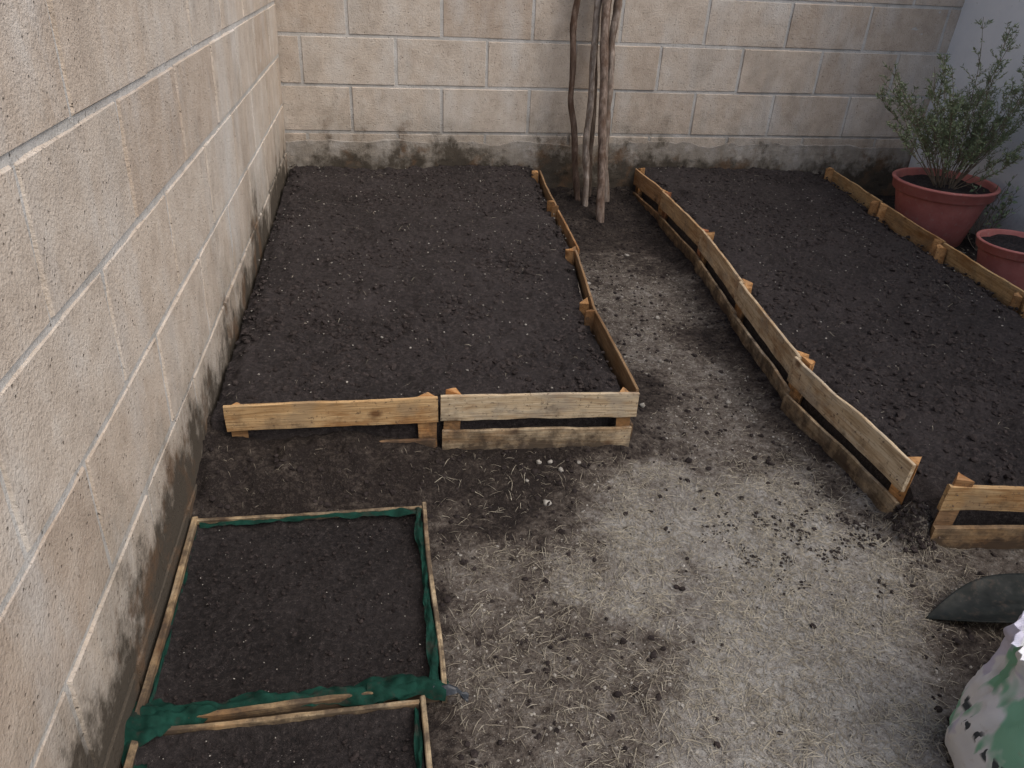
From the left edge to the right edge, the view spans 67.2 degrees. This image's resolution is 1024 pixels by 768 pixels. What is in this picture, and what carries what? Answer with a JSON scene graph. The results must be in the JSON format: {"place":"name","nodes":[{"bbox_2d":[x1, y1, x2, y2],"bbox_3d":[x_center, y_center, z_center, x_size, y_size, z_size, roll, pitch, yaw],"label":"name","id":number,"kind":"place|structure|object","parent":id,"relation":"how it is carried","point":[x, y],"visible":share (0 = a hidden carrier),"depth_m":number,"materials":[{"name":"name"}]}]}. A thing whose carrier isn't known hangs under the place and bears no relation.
{"place":"outdoors","nodes":[
{"label":"outdoors","id":0,"kind":"place"},
{"bbox_2d":[189,186,1023,767],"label":"ground","id":1,"kind":"structure","parent":0,"point":[315,452],"depth_m":1.66,"materials":[{"name":"grey soil"}]},
{"bbox_2d":[0,0,287,767],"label":"concrete block wall blocks","id":2,"kind":"structure","parent":1,"relation":"on","point":[65,384],"depth_m":1.17,"materials":[{"name":"beige concrete"}]},
{"bbox_2d":[0,1,285,767],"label":"concrete block wall mortar","id":3,"kind":"object","parent":2,"relation":"attached to","point":[10,157],"visible":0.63,"depth_m":1.15,"materials":[{"name":"grey concrete"}]},
{"bbox_2d":[121,695,431,767],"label":"seedbed frame","id":4,"kind":"object","parent":1,"relation":"on","point":[385,735],"visible":1,"depth_m":1.22,"materials":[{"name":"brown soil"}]},
{"bbox_2d":[124,502,468,746],"bbox_3d":[-0.390,0.421,1.457,0.566,0.073,0.534,-2,31,-9],"label":"seedbed frame","id":5,"kind":"object","parent":1,"relation":"on","point":[272,615],"visible":0.99,"depth_m":1.43,"materials":[{"name":"brown soil"}]},
{"bbox_2d":[211,164,639,449],"bbox_3d":[-0.292,-0.429,2.788,1.192,0.210,2.164,-2,31,-9],"label":"raised garden bed","id":6,"kind":"object","parent":1,"relation":"on","point":[447,307],"visible":0.99,"depth_m":2.25,"materials":[{"name":"soil"}]},
{"bbox_2d":[205,438,646,518],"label":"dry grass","id":7,"kind":"structure","parent":1,"relation":"on","point":[423,476],"depth_m":1.80,"materials":[{"name":"plant"}]},
{"bbox_2d":[568,0,580,200],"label":"wooden pole","id":8,"kind":"object","parent":1,"relation":"on","point":[571,109],"visible":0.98,"depth_m":3.51,"materials":[{"name":"brown wood"}]},
{"bbox_2d":[582,0,601,206],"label":"wooden pole","id":9,"kind":"object","parent":1,"relation":"on","point":[590,107],"visible":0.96,"depth_m":3.47,"materials":[{"name":"brown wood"}]},
{"bbox_2d":[588,17,599,197],"bbox_3d":[0.376,-1.407,3.501,0.028,1.179,0.153,-7,32,-17],"label":"wooden pole","id":10,"kind":"object","parent":1,"relation":"on","point":[592,134],"visible":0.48,"depth_m":3.58,"materials":[{"name":"brown wood"}]},
{"bbox_2d":[286,138,913,195],"bbox_3d":[0.549,-1.036,3.881,3.450,0.391,0.020,-2,31,-9],"label":"concrete block wall base render","id":11,"kind":"object","parent":1,"relation":"on","point":[870,170],"visible":0.34,"depth_m":3.83,"materials":[{"name":"grey concrete"}]},
{"bbox_2d":[596,0,610,222],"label":"wooden pole","id":12,"kind":"object","parent":1,"relation":"on","point":[602,117],"visible":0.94,"depth_m":3.39,"materials":[{"name":"brown wood"}]},
{"bbox_2d":[598,0,611,170],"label":"wooden pole","id":13,"kind":"object","parent":1,"relation":"on","point":[608,65],"visible":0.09,"depth_m":3.41,"materials":[{"name":"brown wood"}]},
{"bbox_2d":[199,187,1018,767],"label":"soil clods","id":14,"kind":"object","parent":1,"relation":"on","point":[565,641],"visible":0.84,"depth_m":1.79,"materials":[{"name":"black soil"}]},
{"bbox_2d":[605,0,622,201],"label":"wooden pole","id":15,"kind":"object","parent":1,"relation":"on","point":[617,6],"visible":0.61,"depth_m":3.46,"materials":[{"name":"brown wood"}]},
{"bbox_2d":[274,0,964,147],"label":"concrete block wall blocks","id":16,"kind":"structure","parent":1,"relation":"on","point":[344,60],"depth_m":3.60,"materials":[{"name":"beige concrete"}]},
{"bbox_2d":[278,0,961,146],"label":"concrete block wall mortar","id":17,"kind":"object","parent":16,"relation":"attached to","point":[532,40],"visible":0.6,"depth_m":3.63,"materials":[{"name":"beige concrete"}]},
{"bbox_2d":[525,254,731,505],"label":"pebbles","id":18,"kind":"object","parent":1,"relation":"on","point":[560,469],"visible":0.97,"depth_m":1.91,"materials":[{"name":"stone"}]},
{"bbox_2d":[587,252,805,460],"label":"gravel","id":19,"kind":"structure","parent":1,"relation":"on","point":[675,357],"depth_m":2.43,"materials":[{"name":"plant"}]},
{"bbox_2d":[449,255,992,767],"bbox_3d":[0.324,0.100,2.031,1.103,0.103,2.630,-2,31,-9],"label":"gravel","id":20,"kind":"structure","parent":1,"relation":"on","point":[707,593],"depth_m":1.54,"materials":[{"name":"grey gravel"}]},
{"bbox_2d":[649,482,927,609],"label":"soil crumbs","id":21,"kind":"object","parent":1,"relation":"on","point":[792,525],"visible":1,"depth_m":1.73,"materials":[{"name":"black soil"}]},
{"bbox_2d":[633,165,1023,548],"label":"raised garden bed","id":22,"kind":"object","parent":1,"relation":"on","point":[890,364],"visible":0.98,"depth_m":2.40,"materials":[{"name":"soil"}]},
{"bbox_2d":[883,497,936,552],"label":"spilled soil","id":23,"kind":"structure","parent":1,"relation":"on","point":[905,514],"depth_m":1.70,"materials":[{"name":"black soil"}]},
{"bbox_2d":[876,17,1023,247],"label":"potted shrub","id":24,"kind":"object","parent":1,"relation":"on","point":[945,204],"visible":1,"depth_m":3.32,"materials":[{"name":"green plant"}]},
{"bbox_2d":[908,0,1023,233],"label":"white wall","id":25,"kind":"structure","parent":1,"relation":"on","point":[967,37],"depth_m":3.55,"materials":[{"name":"paint"}]},
{"bbox_2d":[926,573,1023,622],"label":"garden trowel","id":26,"kind":"object","parent":1,"relation":"on","point":[997,598],"visible":1,"depth_m":1.55,"materials":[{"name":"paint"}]},
{"bbox_2d":[945,611,1023,767],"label":"soil sack","id":27,"kind":"object","parent":1,"relation":"on","point":[985,728],"visible":1,"depth_m":1.17,"materials":[{"name":"white plastic"}]},
{"bbox_2d":[966,176,1021,249],"bbox_3d":[2.116,-0.757,3.408,0.151,0.343,0.248,-15,35,-28],"label":"weed plant","id":28,"kind":"object","parent":1,"relation":"on","point":[1004,213],"visible":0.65,"depth_m":3.37,"materials":[{"name":"green plant"}]},
{"bbox_2d":[976,229,1023,289],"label":"terracotta pot","id":29,"kind":"object","parent":1,"relation":"on","point":[1000,252],"visible":0.84,"depth_m":2.98,"materials":[{"name":"ceramic"}]},
{"bbox_2d":[431,449,1002,767],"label":"dry grass","id":30,"kind":"structure","parent":0,"point":[786,608],"depth_m":1.53,"materials":[{"name":"plant"}]}
]}

